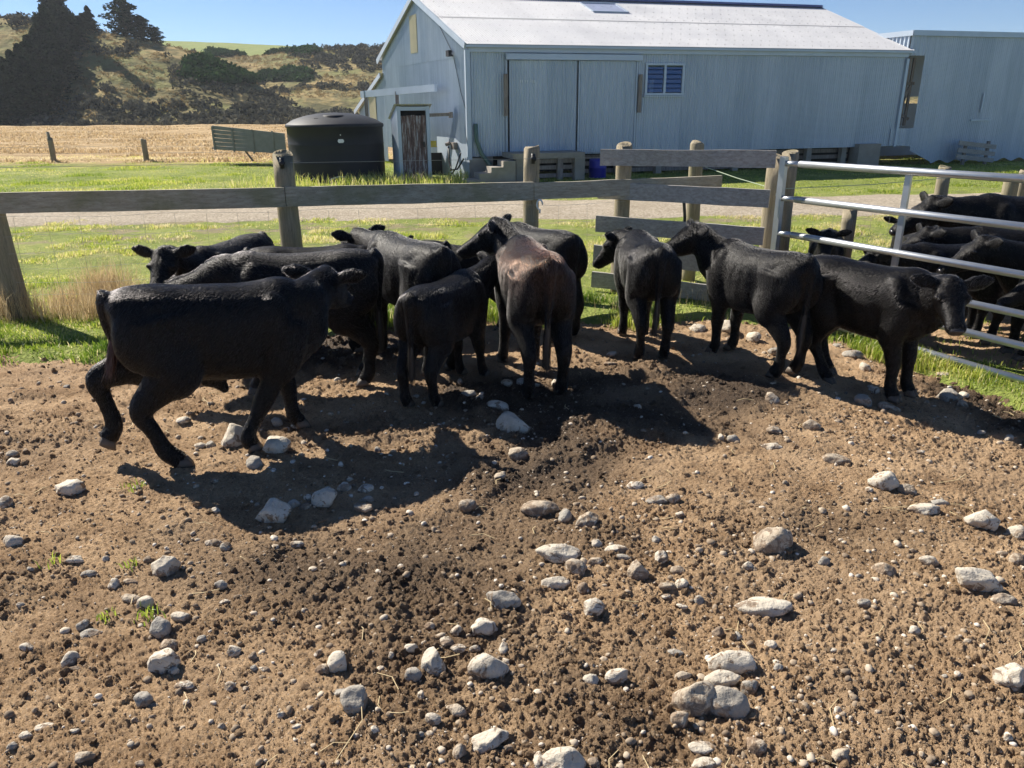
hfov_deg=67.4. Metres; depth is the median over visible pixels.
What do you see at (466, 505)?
stone
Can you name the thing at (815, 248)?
calf
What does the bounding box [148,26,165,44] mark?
pine tree
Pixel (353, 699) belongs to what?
stone
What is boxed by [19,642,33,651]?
stone
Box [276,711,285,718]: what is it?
stone
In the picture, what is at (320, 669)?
stone
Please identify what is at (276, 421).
stone
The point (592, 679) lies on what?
stone
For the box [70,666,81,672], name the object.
stone
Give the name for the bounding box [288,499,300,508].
stone
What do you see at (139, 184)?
grass
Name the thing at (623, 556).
stone
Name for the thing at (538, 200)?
wire strainer
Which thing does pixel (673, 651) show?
stone
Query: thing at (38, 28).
pine tree
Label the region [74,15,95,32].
pine tree
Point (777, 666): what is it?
stone
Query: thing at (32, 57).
pine tree
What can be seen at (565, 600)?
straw
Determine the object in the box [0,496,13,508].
stone
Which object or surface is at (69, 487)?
stone
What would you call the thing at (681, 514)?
stone
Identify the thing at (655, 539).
stone
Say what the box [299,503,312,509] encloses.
stone
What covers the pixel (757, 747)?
stone
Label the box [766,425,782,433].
stone
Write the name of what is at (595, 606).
stone
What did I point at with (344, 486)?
stone
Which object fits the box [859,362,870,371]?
stone
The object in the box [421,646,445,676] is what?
stone
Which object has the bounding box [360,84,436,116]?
porch beam
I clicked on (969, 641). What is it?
stone
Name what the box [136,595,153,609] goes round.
stone
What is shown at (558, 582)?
stone
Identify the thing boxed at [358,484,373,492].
stone
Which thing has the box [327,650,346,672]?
stone
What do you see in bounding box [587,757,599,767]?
stone
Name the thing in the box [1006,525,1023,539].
stone
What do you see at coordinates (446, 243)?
calf
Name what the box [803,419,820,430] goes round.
stone
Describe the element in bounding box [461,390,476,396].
stone
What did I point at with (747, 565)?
stone
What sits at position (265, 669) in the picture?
stone
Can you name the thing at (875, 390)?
stone
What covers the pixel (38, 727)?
stone
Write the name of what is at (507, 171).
loading platform
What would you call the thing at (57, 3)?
pine tree
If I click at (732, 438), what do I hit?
stone
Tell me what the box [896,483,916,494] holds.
stone
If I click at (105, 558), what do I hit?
stone
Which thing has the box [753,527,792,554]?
stone
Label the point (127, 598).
stone
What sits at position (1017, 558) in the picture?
stone
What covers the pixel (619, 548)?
stone
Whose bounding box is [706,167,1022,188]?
electric cord
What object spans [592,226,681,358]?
calf
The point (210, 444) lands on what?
stone
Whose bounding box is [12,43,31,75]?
pine tree
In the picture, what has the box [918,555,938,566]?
stone
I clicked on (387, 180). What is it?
rank grass
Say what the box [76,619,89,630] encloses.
stone
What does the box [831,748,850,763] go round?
stone
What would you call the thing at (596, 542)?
stone
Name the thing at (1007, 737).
stone
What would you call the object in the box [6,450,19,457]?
stone
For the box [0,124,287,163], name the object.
dry grass
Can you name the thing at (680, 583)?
stone
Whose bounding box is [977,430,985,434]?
stone
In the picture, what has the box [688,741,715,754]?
stone
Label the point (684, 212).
cable
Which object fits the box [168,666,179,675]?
stone
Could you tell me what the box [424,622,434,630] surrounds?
stone
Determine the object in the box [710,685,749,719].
stone
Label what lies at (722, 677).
stone
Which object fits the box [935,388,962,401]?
stone
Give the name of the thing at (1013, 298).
calf
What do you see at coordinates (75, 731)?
stone
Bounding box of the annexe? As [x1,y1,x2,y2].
[877,30,1023,162]
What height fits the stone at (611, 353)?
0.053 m
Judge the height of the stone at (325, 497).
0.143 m
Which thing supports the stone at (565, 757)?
on the yard ground at (372, 465)
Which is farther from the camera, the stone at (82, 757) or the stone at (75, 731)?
the stone at (75, 731)
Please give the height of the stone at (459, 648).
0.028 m
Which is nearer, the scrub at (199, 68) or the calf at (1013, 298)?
the calf at (1013, 298)
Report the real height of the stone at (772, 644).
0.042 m
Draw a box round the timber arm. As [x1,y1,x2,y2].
[429,112,452,117]
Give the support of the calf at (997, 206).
on the yard ground at (372, 465)
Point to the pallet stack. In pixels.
(986, 153)
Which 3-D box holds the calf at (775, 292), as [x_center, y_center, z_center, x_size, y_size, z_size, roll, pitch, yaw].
[1.847,-0.726,6.286,0.546,1.065,1.439,-15,25,-35]
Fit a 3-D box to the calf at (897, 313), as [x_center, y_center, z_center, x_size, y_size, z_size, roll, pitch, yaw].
[2.737,-0.411,5.694,0.523,0.992,1.456,-11,22,-27]
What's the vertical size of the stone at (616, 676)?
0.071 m
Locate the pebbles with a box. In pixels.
[0,323,1023,767]
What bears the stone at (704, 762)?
on the yard ground at (372, 465)
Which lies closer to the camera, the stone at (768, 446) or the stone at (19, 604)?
the stone at (19, 604)
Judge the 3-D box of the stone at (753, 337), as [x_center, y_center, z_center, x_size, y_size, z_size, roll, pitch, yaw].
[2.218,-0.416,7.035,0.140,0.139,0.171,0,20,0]
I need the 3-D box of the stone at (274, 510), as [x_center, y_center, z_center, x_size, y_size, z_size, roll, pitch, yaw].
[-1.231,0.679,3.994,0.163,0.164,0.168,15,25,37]
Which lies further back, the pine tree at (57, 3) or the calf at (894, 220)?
the pine tree at (57, 3)
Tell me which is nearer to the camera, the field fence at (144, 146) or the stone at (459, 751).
the stone at (459, 751)
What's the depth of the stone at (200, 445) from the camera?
4.83 m
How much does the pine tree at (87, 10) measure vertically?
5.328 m
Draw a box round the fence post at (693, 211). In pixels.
[682,140,703,281]
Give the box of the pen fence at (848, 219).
[788,165,1023,257]
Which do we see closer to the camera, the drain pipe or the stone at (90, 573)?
the stone at (90, 573)
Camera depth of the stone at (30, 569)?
3.54 m
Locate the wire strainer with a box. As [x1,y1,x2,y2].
[536,199,542,213]
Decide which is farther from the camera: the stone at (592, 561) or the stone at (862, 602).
the stone at (592, 561)
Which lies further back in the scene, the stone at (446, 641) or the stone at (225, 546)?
the stone at (225, 546)
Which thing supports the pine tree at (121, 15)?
on the hill
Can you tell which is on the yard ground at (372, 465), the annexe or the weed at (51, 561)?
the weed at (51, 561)
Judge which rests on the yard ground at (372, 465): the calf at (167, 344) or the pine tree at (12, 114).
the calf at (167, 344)
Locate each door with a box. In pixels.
[401,115,427,178]
[508,60,578,151]
[577,61,637,152]
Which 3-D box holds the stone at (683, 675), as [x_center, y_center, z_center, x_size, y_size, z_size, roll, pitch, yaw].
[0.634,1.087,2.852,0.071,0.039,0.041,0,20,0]
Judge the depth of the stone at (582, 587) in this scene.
3.35 m
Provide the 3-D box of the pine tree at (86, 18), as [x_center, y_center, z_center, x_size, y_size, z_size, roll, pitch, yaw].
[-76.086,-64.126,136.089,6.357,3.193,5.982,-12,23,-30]
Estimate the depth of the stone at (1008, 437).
5.18 m
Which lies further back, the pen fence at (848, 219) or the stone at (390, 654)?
the pen fence at (848, 219)
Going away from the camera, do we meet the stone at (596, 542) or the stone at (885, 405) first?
the stone at (596, 542)
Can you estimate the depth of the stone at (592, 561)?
3.55 m
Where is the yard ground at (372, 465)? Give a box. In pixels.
[0,311,1023,767]
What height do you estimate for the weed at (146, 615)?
0.055 m
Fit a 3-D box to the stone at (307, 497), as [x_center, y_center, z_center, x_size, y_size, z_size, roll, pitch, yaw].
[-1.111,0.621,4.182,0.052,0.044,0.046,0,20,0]
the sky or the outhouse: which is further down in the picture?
the outhouse
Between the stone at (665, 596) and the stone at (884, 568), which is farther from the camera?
the stone at (884, 568)
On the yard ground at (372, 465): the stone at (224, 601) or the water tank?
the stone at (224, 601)
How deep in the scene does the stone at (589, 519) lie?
3.87 m
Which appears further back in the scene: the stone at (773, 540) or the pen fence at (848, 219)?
the pen fence at (848, 219)
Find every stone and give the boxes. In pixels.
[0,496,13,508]
[3,535,23,547]
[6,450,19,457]
[6,458,20,465]
[6,742,18,749]
[16,602,25,607]
[18,731,32,739]
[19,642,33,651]
[27,567,34,571]
[34,722,53,731]
[54,479,85,495]
[60,651,80,667]
[63,555,83,564]
[69,728,79,733]
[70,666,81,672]
[74,751,95,763]
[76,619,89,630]
[80,570,97,577]
[80,628,102,637]
[102,556,109,561]
[108,578,119,589]
[122,594,139,603]
[123,578,137,584]
[132,485,142,489]
[133,691,153,708]
[135,760,144,767]
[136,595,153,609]
[143,556,151,562]
[147,648,180,673]
[149,616,171,638]
[151,555,180,577]
[159,639,177,650]
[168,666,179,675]
[170,611,190,621]
[174,680,194,690]
[175,416,190,423]
[194,442,205,447]
[196,635,206,642]
[205,539,221,545]
[206,441,215,447]
[210,478,218,483]
[211,507,220,512]
[214,580,227,589]
[217,723,225,728]
[219,599,229,603]
[220,542,231,551]
[221,423,242,447]
[224,681,235,690]
[226,645,241,656]
[246,455,262,469]
[248,651,257,659]
[250,665,257,671]
[255,497,291,523]
[259,667,269,671]
[262,436,290,453]
[271,417,282,426]
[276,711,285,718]
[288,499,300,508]
[290,541,304,547]
[292,723,301,729]
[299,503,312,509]
[303,494,311,500]
[306,705,313,709]
[311,486,336,507]
[314,650,322,656]
[314,663,328,674]
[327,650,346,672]
[333,688,344,695]
[337,482,351,491]
[340,685,367,713]
[353,503,373,513]
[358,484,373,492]
[362,496,373,501]
[371,725,379,733]
[388,651,393,658]
[404,644,417,652]
[404,667,421,681]
[417,690,423,698]
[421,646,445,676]
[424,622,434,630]
[425,713,441,725]
[434,632,445,637]
[440,636,453,647]
[446,704,466,716]
[450,624,462,637]
[450,644,465,652]
[452,743,466,760]
[458,499,476,512]
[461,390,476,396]
[467,653,509,680]
[469,645,480,651]
[470,728,508,753]
[471,617,497,636]
[486,590,521,611]
[487,400,508,411]
[494,473,505,479]
[496,411,529,433]
[498,641,508,654]
[501,379,512,386]
[504,744,512,750]
[508,447,528,461]
[516,378,522,384]
[520,500,558,515]
[533,751,542,767]
[535,544,580,562]
[536,746,585,767]
[541,576,569,589]
[558,508,571,522]
[565,558,586,575]
[575,511,598,527]
[577,582,588,594]
[583,597,604,616]
[583,674,598,684]
[587,557,603,565]
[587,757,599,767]
[590,539,601,546]
[603,361,616,365]
[604,544,627,552]
[605,668,627,685]
[606,351,616,356]
[616,554,630,559]
[626,481,643,489]
[627,559,649,582]
[645,495,667,503]
[652,535,660,542]
[654,550,668,563]
[658,582,676,590]
[661,594,670,598]
[665,493,680,503]
[667,648,683,655]
[670,566,684,573]
[670,711,688,727]
[671,680,715,717]
[674,671,691,680]
[675,511,684,517]
[675,578,688,590]
[676,603,687,609]
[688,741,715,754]
[689,324,705,332]
[691,757,717,767]
[694,595,703,604]
[704,669,740,686]
[706,650,755,675]
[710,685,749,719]
[711,626,724,637]
[718,434,723,439]
[721,320,730,332]
[727,434,738,441]
[734,596,792,617]
[735,631,742,640]
[740,679,758,695]
[742,561,753,570]
[746,332,761,342]
[747,737,766,757]
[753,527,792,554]
[761,443,782,449]
[764,640,777,648]
[765,392,779,403]
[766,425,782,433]
[768,347,776,355]
[773,663,782,671]
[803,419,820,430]
[818,556,829,565]
[822,453,850,465]
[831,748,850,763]
[833,343,842,347]
[842,350,863,357]
[854,394,871,406]
[857,598,870,607]
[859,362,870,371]
[865,487,873,491]
[868,386,879,393]
[868,471,899,490]
[871,562,896,575]
[874,709,881,714]
[877,401,900,411]
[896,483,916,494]
[907,503,939,515]
[908,625,920,634]
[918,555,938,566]
[931,499,949,504]
[935,371,948,375]
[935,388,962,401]
[955,567,1002,593]
[957,400,968,406]
[959,391,969,397]
[963,509,1000,530]
[963,638,976,643]
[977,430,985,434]
[990,593,1017,605]
[992,662,1023,691]
[996,551,1008,556]
[1003,734,1012,741]
[1004,434,1013,440]
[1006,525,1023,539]
[1007,552,1023,565]
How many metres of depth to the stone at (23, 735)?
2.60 m
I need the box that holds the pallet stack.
[955,141,996,164]
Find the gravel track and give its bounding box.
[6,192,1000,226]
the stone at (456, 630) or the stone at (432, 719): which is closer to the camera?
the stone at (432, 719)
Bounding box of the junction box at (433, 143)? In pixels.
[431,141,436,146]
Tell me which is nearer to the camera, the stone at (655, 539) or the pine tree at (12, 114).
the stone at (655, 539)
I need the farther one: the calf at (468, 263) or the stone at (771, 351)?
the calf at (468, 263)
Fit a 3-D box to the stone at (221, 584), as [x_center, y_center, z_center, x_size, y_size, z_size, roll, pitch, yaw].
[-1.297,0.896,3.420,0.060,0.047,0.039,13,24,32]
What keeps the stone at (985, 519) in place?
on the yard ground at (372, 465)
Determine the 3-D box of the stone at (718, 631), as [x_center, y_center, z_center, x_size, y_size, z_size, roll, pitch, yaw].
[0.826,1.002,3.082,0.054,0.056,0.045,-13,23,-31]
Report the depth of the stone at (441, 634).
3.07 m
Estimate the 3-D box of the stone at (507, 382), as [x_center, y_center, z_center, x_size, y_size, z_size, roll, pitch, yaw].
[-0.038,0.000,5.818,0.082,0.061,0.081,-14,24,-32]
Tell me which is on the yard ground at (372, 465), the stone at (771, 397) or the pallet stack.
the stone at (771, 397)
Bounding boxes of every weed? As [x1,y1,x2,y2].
[33,552,60,568]
[96,606,115,624]
[119,557,137,571]
[120,478,145,492]
[133,601,165,625]
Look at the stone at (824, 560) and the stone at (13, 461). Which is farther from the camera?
the stone at (13, 461)
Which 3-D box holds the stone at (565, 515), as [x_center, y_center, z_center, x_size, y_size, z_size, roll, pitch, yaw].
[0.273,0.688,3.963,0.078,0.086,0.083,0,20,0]
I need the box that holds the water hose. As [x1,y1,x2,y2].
[448,146,463,173]
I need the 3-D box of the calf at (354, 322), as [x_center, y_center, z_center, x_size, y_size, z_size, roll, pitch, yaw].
[-1.817,-0.457,5.657,1.775,1.031,0.535,-5,20,-11]
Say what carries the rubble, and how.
on the yard ground at (372, 465)
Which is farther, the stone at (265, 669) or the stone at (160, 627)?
the stone at (160, 627)
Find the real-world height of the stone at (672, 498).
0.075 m
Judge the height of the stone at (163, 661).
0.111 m
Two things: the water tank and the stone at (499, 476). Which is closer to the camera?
the stone at (499, 476)
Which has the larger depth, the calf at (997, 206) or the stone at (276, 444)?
the calf at (997, 206)
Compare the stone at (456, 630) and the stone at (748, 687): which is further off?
the stone at (456, 630)
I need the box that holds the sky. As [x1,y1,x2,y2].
[0,0,1023,46]
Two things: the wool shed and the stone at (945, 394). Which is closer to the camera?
the stone at (945, 394)
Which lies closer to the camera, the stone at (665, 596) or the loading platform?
the stone at (665, 596)
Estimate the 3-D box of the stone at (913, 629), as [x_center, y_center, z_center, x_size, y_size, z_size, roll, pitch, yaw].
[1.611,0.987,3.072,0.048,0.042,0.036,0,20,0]
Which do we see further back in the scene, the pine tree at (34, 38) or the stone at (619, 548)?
the pine tree at (34, 38)
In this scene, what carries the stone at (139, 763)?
on the yard ground at (372, 465)
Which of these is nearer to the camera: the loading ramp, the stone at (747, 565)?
the stone at (747, 565)
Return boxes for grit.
[0,320,1023,767]
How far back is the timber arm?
21.78 m
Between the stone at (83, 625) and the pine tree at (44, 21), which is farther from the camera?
the pine tree at (44, 21)
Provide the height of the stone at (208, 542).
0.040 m
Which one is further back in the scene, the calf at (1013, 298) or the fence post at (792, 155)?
the fence post at (792, 155)
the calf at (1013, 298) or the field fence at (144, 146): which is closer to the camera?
the calf at (1013, 298)
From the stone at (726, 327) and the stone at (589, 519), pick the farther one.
the stone at (726, 327)
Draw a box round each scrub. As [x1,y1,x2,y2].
[0,11,384,125]
[176,43,323,84]
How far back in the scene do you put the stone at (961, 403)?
5.75 m
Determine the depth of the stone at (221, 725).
2.62 m
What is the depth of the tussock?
131.39 m
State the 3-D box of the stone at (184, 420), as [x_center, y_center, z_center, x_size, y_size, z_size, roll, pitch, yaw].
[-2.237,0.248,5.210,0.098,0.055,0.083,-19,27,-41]
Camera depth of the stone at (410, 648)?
2.98 m
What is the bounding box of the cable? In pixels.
[682,203,685,221]
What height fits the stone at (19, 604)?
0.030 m
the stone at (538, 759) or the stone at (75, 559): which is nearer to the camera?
the stone at (538, 759)
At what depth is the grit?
3.37 m
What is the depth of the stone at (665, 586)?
3.36 m
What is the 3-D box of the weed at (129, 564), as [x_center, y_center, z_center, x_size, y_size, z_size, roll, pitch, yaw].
[-1.776,0.822,3.571,0.080,0.048,0.107,3,20,10]
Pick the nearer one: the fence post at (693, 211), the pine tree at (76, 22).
the fence post at (693, 211)
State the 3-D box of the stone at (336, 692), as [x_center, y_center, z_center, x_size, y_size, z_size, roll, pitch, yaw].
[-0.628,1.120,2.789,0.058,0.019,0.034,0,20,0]
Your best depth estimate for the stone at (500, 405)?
5.37 m
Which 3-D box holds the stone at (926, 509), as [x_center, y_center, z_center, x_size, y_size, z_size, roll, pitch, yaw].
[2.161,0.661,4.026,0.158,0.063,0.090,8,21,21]
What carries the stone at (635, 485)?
on the yard ground at (372, 465)
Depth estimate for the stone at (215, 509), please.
4.04 m
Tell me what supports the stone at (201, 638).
on the yard ground at (372, 465)
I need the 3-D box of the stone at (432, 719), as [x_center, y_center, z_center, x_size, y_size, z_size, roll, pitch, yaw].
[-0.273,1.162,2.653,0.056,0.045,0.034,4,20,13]
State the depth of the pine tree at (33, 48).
111.52 m
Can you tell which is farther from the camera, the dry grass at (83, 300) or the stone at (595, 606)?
the dry grass at (83, 300)
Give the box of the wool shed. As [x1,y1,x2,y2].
[354,0,915,177]
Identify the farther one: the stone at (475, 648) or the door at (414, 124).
the door at (414, 124)
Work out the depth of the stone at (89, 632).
3.10 m
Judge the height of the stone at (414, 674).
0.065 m
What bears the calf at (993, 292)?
on the yard ground at (372, 465)
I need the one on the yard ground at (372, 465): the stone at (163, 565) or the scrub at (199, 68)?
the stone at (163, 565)
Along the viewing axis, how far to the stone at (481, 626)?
3.09 m
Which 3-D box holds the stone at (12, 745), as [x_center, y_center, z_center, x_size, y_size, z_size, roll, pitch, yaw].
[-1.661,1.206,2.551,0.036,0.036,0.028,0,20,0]
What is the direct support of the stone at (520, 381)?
on the yard ground at (372, 465)
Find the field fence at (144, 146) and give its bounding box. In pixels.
[0,132,228,161]
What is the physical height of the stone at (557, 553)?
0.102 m
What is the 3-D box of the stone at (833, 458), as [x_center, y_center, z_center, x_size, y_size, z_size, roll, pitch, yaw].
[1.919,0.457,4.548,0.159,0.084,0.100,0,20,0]
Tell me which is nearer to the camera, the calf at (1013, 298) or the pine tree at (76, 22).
the calf at (1013, 298)
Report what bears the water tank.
on the paddock ground at (38, 242)
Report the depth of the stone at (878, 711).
2.66 m
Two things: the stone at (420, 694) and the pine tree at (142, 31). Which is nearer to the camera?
the stone at (420, 694)
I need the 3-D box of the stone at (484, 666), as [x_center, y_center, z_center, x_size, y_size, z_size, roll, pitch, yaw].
[-0.086,1.073,2.885,0.147,0.127,0.111,-15,24,-34]
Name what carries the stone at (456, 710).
on the yard ground at (372, 465)
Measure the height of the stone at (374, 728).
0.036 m
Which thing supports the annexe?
on the paddock ground at (38, 242)
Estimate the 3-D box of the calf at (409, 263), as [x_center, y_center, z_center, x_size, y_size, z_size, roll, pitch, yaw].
[-1.017,-0.761,6.477,0.538,1.034,1.783,-14,24,-34]
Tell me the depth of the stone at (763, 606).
3.21 m
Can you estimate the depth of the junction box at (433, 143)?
21.98 m
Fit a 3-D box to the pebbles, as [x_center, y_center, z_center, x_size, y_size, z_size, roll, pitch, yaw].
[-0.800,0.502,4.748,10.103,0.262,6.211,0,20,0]
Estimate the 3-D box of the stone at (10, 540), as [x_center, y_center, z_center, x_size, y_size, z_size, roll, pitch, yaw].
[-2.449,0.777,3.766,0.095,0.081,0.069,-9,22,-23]
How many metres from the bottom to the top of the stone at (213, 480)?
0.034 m
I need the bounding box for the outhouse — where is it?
[388,104,431,178]
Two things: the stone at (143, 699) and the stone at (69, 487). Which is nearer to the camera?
the stone at (143, 699)
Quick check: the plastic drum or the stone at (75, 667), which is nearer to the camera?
the stone at (75, 667)
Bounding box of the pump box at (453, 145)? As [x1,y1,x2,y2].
[445,142,456,149]
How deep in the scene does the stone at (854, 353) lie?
6.78 m
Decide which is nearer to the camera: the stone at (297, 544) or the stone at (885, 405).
the stone at (297, 544)
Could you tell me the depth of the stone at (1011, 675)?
2.77 m
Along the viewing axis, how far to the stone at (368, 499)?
4.15 m
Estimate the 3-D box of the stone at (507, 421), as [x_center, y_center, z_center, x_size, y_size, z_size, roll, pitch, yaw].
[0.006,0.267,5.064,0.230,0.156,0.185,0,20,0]
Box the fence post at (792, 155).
[780,150,798,250]
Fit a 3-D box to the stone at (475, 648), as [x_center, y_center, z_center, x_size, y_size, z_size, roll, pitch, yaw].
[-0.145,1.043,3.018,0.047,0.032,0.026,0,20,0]
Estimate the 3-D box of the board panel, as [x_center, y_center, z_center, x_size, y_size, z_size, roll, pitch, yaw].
[1.822,-1.599,8.143,1.981,1.841,0.360,7,21,19]
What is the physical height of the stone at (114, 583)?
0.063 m
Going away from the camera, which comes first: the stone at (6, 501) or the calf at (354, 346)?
the stone at (6, 501)
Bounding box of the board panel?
[591,141,788,300]
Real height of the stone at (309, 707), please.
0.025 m
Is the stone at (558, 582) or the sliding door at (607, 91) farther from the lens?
the sliding door at (607, 91)
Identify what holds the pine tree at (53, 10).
on the hill
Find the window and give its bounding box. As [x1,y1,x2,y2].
[643,63,685,96]
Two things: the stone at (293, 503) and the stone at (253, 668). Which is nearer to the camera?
the stone at (253, 668)
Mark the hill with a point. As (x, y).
(108, 65)
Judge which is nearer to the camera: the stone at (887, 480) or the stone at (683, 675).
the stone at (683, 675)
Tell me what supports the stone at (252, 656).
on the yard ground at (372, 465)
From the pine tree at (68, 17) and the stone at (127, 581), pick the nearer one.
the stone at (127, 581)
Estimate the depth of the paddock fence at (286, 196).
7.68 m
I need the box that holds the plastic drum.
[589,158,606,177]
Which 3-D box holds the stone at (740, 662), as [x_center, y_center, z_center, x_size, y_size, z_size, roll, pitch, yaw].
[0.827,1.062,2.903,0.178,0.123,0.101,0,20,0]
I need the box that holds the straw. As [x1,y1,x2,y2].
[15,350,1023,767]
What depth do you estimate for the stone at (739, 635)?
3.05 m
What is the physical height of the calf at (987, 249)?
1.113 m
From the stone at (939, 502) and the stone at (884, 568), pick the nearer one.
the stone at (884, 568)
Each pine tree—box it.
[0,87,37,125]
[5,49,22,81]
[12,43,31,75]
[19,41,37,71]
[22,34,43,62]
[28,15,46,42]
[28,29,43,58]
[31,0,85,31]
[36,12,62,52]
[38,4,73,52]
[47,3,71,30]
[59,6,85,40]
[72,19,89,35]
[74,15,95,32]
[78,13,103,31]
[83,5,99,29]
[97,0,144,37]
[126,15,159,41]
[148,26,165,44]
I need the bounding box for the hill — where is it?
[0,18,917,125]
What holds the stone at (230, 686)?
on the yard ground at (372, 465)
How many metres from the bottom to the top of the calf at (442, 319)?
0.922 m
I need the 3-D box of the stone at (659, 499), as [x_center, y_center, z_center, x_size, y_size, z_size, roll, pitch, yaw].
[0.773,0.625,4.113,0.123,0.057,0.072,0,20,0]
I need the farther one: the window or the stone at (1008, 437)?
the window
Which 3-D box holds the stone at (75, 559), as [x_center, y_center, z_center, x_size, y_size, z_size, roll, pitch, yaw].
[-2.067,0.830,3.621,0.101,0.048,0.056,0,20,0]
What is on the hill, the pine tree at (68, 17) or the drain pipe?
the pine tree at (68, 17)
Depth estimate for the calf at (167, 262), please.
5.92 m
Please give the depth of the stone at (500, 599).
3.21 m
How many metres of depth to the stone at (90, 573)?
3.50 m
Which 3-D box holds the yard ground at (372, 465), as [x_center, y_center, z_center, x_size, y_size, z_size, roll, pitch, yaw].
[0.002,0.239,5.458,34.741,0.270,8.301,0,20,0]
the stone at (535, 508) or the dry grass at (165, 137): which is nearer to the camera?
the stone at (535, 508)
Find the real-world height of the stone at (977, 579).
0.152 m
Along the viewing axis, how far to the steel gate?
6.61 m
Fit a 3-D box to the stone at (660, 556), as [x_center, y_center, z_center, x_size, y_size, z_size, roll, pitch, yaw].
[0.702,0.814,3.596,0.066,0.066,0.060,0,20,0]
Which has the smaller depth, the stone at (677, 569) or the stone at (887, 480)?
the stone at (677, 569)
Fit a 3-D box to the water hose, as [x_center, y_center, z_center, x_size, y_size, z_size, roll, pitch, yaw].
[-1.657,-6.442,22.361,0.173,0.891,0.994,-13,23,-31]
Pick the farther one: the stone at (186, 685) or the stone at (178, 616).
the stone at (178, 616)
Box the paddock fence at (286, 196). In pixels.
[0,145,722,318]
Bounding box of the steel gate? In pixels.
[770,157,1023,383]
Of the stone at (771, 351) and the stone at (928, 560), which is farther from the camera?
the stone at (771, 351)
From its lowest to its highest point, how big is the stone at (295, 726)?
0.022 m
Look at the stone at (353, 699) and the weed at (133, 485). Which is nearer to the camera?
the stone at (353, 699)
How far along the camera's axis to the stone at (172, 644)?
3.01 m
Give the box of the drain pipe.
[474,124,491,165]
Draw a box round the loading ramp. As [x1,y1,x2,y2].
[211,125,285,160]
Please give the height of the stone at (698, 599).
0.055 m
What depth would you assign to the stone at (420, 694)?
2.76 m
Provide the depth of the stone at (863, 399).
5.58 m
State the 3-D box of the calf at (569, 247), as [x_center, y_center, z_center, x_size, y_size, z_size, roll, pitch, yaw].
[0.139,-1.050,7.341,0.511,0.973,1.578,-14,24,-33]
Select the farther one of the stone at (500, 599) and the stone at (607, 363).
the stone at (607, 363)
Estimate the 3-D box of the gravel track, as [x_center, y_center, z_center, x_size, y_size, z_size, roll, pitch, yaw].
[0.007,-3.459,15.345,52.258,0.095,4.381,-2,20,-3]
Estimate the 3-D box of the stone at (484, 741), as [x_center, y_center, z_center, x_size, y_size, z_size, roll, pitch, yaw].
[-0.081,1.199,2.570,0.143,0.071,0.088,0,20,0]
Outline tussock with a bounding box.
[8,17,382,118]
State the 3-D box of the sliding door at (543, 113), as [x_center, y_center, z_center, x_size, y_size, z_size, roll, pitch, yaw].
[0.898,-7.880,21.866,2.105,2.480,0.042,-6,21,-15]
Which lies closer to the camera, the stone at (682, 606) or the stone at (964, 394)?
the stone at (682, 606)
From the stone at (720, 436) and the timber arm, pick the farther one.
the timber arm
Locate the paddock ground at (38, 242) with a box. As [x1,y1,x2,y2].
[0,124,1023,411]
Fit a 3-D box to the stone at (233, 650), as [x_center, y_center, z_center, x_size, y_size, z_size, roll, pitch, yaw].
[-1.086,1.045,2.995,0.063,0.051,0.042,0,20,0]
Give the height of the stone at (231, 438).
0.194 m
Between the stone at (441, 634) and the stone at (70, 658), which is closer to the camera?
the stone at (70, 658)
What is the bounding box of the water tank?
[285,112,384,182]
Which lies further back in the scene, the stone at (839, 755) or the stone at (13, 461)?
the stone at (13, 461)
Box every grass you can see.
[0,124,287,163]
[0,154,1023,199]
[0,253,709,323]
[223,167,469,187]
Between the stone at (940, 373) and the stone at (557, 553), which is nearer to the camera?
the stone at (557, 553)
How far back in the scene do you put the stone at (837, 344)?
7.08 m
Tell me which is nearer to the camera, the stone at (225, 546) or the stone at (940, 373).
the stone at (225, 546)
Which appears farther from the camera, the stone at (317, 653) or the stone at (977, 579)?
the stone at (977, 579)
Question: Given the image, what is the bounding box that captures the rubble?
[0,320,1023,767]
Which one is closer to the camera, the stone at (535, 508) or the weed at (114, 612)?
the weed at (114, 612)
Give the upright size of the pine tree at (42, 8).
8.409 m
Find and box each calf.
[85,263,367,468]
[131,231,273,283]
[163,247,386,394]
[242,243,366,351]
[321,240,451,323]
[330,224,461,376]
[393,251,496,407]
[408,235,498,330]
[457,213,576,397]
[510,221,587,340]
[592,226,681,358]
[665,218,822,378]
[794,253,993,403]
[805,227,851,256]
[858,242,1005,344]
[884,216,938,247]
[889,190,1023,314]
[902,223,1023,328]
[936,229,1023,361]
[996,279,1023,307]
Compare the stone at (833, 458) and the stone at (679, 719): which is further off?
the stone at (833, 458)
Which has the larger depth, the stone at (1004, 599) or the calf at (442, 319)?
the calf at (442, 319)
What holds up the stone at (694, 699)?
on the yard ground
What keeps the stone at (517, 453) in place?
on the yard ground at (372, 465)
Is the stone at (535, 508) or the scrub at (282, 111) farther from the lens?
the scrub at (282, 111)
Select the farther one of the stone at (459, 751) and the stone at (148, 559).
the stone at (148, 559)
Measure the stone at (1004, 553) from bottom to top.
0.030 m
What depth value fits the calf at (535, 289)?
5.41 m
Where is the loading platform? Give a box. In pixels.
[462,150,584,182]
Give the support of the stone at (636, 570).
on the yard ground at (372, 465)

